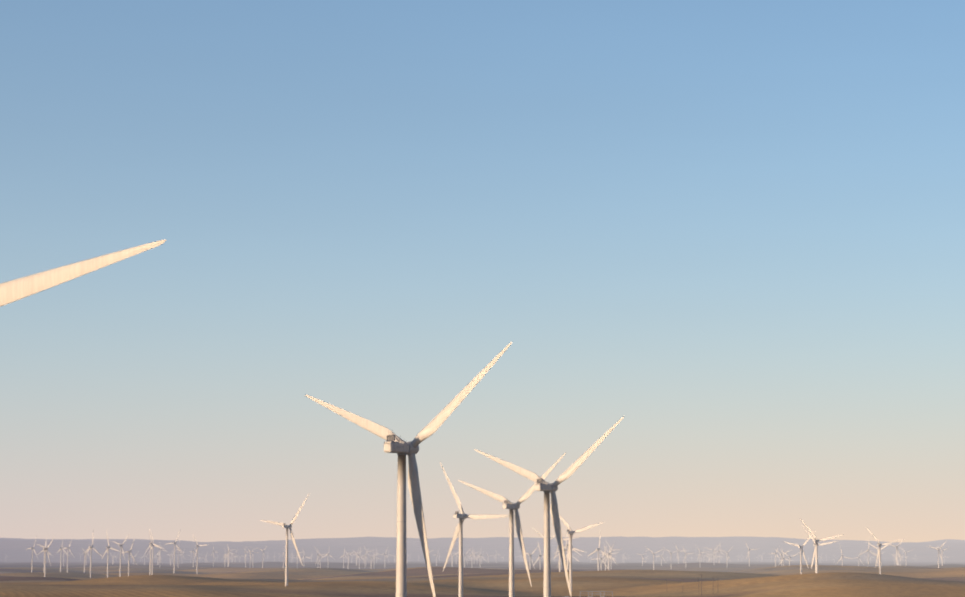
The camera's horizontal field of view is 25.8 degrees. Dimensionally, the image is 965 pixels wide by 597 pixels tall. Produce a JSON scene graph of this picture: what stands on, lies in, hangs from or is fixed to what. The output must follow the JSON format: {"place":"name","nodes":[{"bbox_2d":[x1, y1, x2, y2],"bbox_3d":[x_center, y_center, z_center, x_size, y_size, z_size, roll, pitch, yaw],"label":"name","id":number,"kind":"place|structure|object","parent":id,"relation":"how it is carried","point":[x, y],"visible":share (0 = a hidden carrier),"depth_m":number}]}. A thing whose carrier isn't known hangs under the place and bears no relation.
{"place":"outdoors","nodes":[
{"label":"outdoors","id":0,"kind":"place"},
{"bbox_2d":[0,536,964,596],"bbox_3d":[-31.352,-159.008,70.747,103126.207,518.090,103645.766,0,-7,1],"label":"ground","id":1,"kind":"structure","parent":0,"point":[921,574],"depth_m":6132.82},
{"bbox_2d":[29,537,37,571],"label":"turbine","id":2,"kind":"object","parent":1,"relation":"on","point":[32,555],"visible":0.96,"depth_m":5596.77},
{"bbox_2d":[37,544,50,571],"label":"turbine","id":3,"kind":"object","parent":1,"relation":"on","point":[44,556],"visible":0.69,"depth_m":5919.56},
{"bbox_2d":[38,535,55,576],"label":"turbine","id":4,"kind":"object","parent":1,"relation":"on","point":[45,548],"visible":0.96,"depth_m":4488.93},
{"bbox_2d":[57,541,67,571],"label":"turbine","id":5,"kind":"object","parent":1,"relation":"on","point":[61,554],"visible":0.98,"depth_m":6196.95},
{"bbox_2d":[63,537,73,571],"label":"turbine","id":6,"kind":"object","parent":1,"relation":"on","point":[67,555],"visible":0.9,"depth_m":6492.02},
{"bbox_2d":[0,240,165,306],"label":"turbine","id":7,"kind":"object","parent":1,"relation":"on","point":[11,291],"visible":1,"depth_m":308.37},
{"bbox_2d":[81,547,87,572],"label":"turbine","id":8,"kind":"object","parent":1,"relation":"on","point":[84,559],"visible":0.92,"depth_m":6777.10},
{"bbox_2d":[84,530,102,577],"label":"turbine","id":9,"kind":"object","parent":1,"relation":"on","point":[90,547],"visible":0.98,"depth_m":4764.03},
{"bbox_2d":[101,530,120,577],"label":"turbine","id":10,"kind":"object","parent":1,"relation":"on","point":[108,554],"visible":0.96,"depth_m":4284.35},
{"bbox_2d":[112,535,128,576],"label":"turbine","id":11,"kind":"object","parent":1,"relation":"on","point":[120,545],"visible":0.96,"depth_m":5038.09},
{"bbox_2d":[122,538,135,575],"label":"turbine","id":12,"kind":"object","parent":1,"relation":"on","point":[129,555],"visible":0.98,"depth_m":4599.19},
{"bbox_2d":[146,530,160,574],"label":"turbine","id":13,"kind":"object","parent":1,"relation":"on","point":[150,552],"visible":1,"depth_m":5191.81},
{"bbox_2d":[148,531,163,574],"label":"turbine","id":14,"kind":"object","parent":1,"relation":"on","point":[152,552],"visible":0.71,"depth_m":5357.12},
{"bbox_2d":[167,529,181,572],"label":"turbine","id":15,"kind":"object","parent":1,"relation":"on","point":[174,543],"visible":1,"depth_m":5636.99},
{"bbox_2d":[192,534,208,573],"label":"turbine","id":16,"kind":"object","parent":1,"relation":"on","point":[197,545],"visible":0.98,"depth_m":5893.82},
{"bbox_2d":[261,494,308,585],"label":"turbine","id":17,"kind":"object","parent":1,"relation":"on","point":[283,525],"visible":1,"depth_m":2485.33},
{"bbox_2d":[305,342,511,596],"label":"turbine","id":18,"kind":"object","parent":1,"relation":"on","point":[400,447],"visible":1,"depth_m":649.33},
{"bbox_2d":[440,462,514,596],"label":"turbine","id":19,"kind":"object","parent":1,"relation":"on","point":[462,516],"visible":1,"depth_m":1631.68},
{"bbox_2d":[458,453,565,596],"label":"turbine","id":20,"kind":"object","parent":1,"relation":"on","point":[512,507],"visible":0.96,"depth_m":1296.00},
{"bbox_2d":[520,544,539,569],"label":"turbine","id":21,"kind":"object","parent":1,"relation":"on","point":[531,557],"visible":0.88,"depth_m":6515.79},
{"bbox_2d":[533,543,553,569],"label":"turbine","id":22,"kind":"object","parent":1,"relation":"on","point":[540,555],"visible":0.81,"depth_m":6191.47},
{"bbox_2d":[474,416,623,596],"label":"turbine","id":23,"kind":"object","parent":1,"relation":"on","point":[545,487],"visible":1,"depth_m":952.32},
{"bbox_2d":[551,522,578,571],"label":"turbine","id":24,"kind":"object","parent":1,"relation":"on","point":[559,553],"visible":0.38,"depth_m":4721.41},
{"bbox_2d":[554,534,581,569],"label":"turbine","id":25,"kind":"object","parent":1,"relation":"on","point":[567,552],"visible":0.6,"depth_m":5071.58},
{"bbox_2d":[559,515,602,591],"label":"turbine","id":26,"kind":"object","parent":1,"relation":"on","point":[571,533],"visible":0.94,"depth_m":2668.72},
{"bbox_2d":[565,591,612,596],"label":"substation","id":27,"kind":"object","parent":1,"relation":"on","point":[594,591],"visible":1,"depth_m":2275.96},
{"bbox_2d":[587,538,611,570],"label":"turbine","id":28,"kind":"object","parent":1,"relation":"on","point":[597,549],"visible":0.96,"depth_m":5720.08},
{"bbox_2d":[591,546,607,570],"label":"turbine","id":29,"kind":"object","parent":1,"relation":"on","point":[601,560],"visible":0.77,"depth_m":6994.25},
{"bbox_2d":[600,542,614,569],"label":"turbine","id":30,"kind":"object","parent":1,"relation":"on","point":[605,558],"visible":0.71,"depth_m":7292.85},
{"bbox_2d":[600,541,615,569],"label":"turbine","id":31,"kind":"object","parent":1,"relation":"on","point":[610,555],"visible":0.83,"depth_m":7651.01},
{"bbox_2d":[646,547,662,569],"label":"turbine","id":32,"kind":"object","parent":1,"relation":"on","point":[653,556],"visible":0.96,"depth_m":8994.53},
{"bbox_2d":[744,541,754,565],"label":"turbine","id":33,"kind":"object","parent":1,"relation":"on","point":[749,554],"visible":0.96,"depth_m":9758.08},
{"bbox_2d":[771,546,780,566],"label":"turbine","id":34,"kind":"object","parent":1,"relation":"on","point":[775,556],"visible":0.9,"depth_m":9009.83},
{"bbox_2d":[781,550,799,565],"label":"turbine","id":35,"kind":"object","parent":1,"relation":"on","point":[789,557],"visible":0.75,"depth_m":7959.83},
{"bbox_2d":[783,531,814,573],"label":"turbine","id":36,"kind":"object","parent":1,"relation":"on","point":[799,546],"visible":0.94,"depth_m":4569.26},
{"bbox_2d":[803,527,836,572],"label":"turbine","id":37,"kind":"object","parent":1,"relation":"on","point":[814,544],"visible":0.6,"depth_m":4130.79},
{"bbox_2d":[800,519,843,572],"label":"turbine","id":38,"kind":"object","parent":1,"relation":"on","point":[816,540],"visible":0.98,"depth_m":3467.56},
{"bbox_2d":[837,547,853,565],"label":"turbine","id":39,"kind":"object","parent":1,"relation":"on","point":[842,556],"visible":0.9,"depth_m":7967.03},
{"bbox_2d":[858,546,875,565],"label":"turbine","id":40,"kind":"object","parent":1,"relation":"on","point":[868,554],"visible":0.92,"depth_m":7671.59},
{"bbox_2d":[867,540,893,567],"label":"turbine","id":41,"kind":"object","parent":1,"relation":"on","point":[880,549],"visible":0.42,"depth_m":5791.18},
{"bbox_2d":[866,527,899,573],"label":"turbine","id":42,"kind":"object","parent":1,"relation":"on","point":[879,553],"visible":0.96,"depth_m":4335.57},
{"bbox_2d":[889,537,905,564],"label":"turbine","id":43,"kind":"object","parent":1,"relation":"on","point":[897,550],"visible":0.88,"depth_m":7280.30},
{"bbox_2d":[928,540,946,567],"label":"turbine","id":44,"kind":"object","parent":1,"relation":"on","point":[938,553],"visible":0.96,"depth_m":6972.70},
{"bbox_2d":[0,0,964,541],"label":"sky","id":45,"kind":"structure","parent":0,"point":[732,231]}
]}

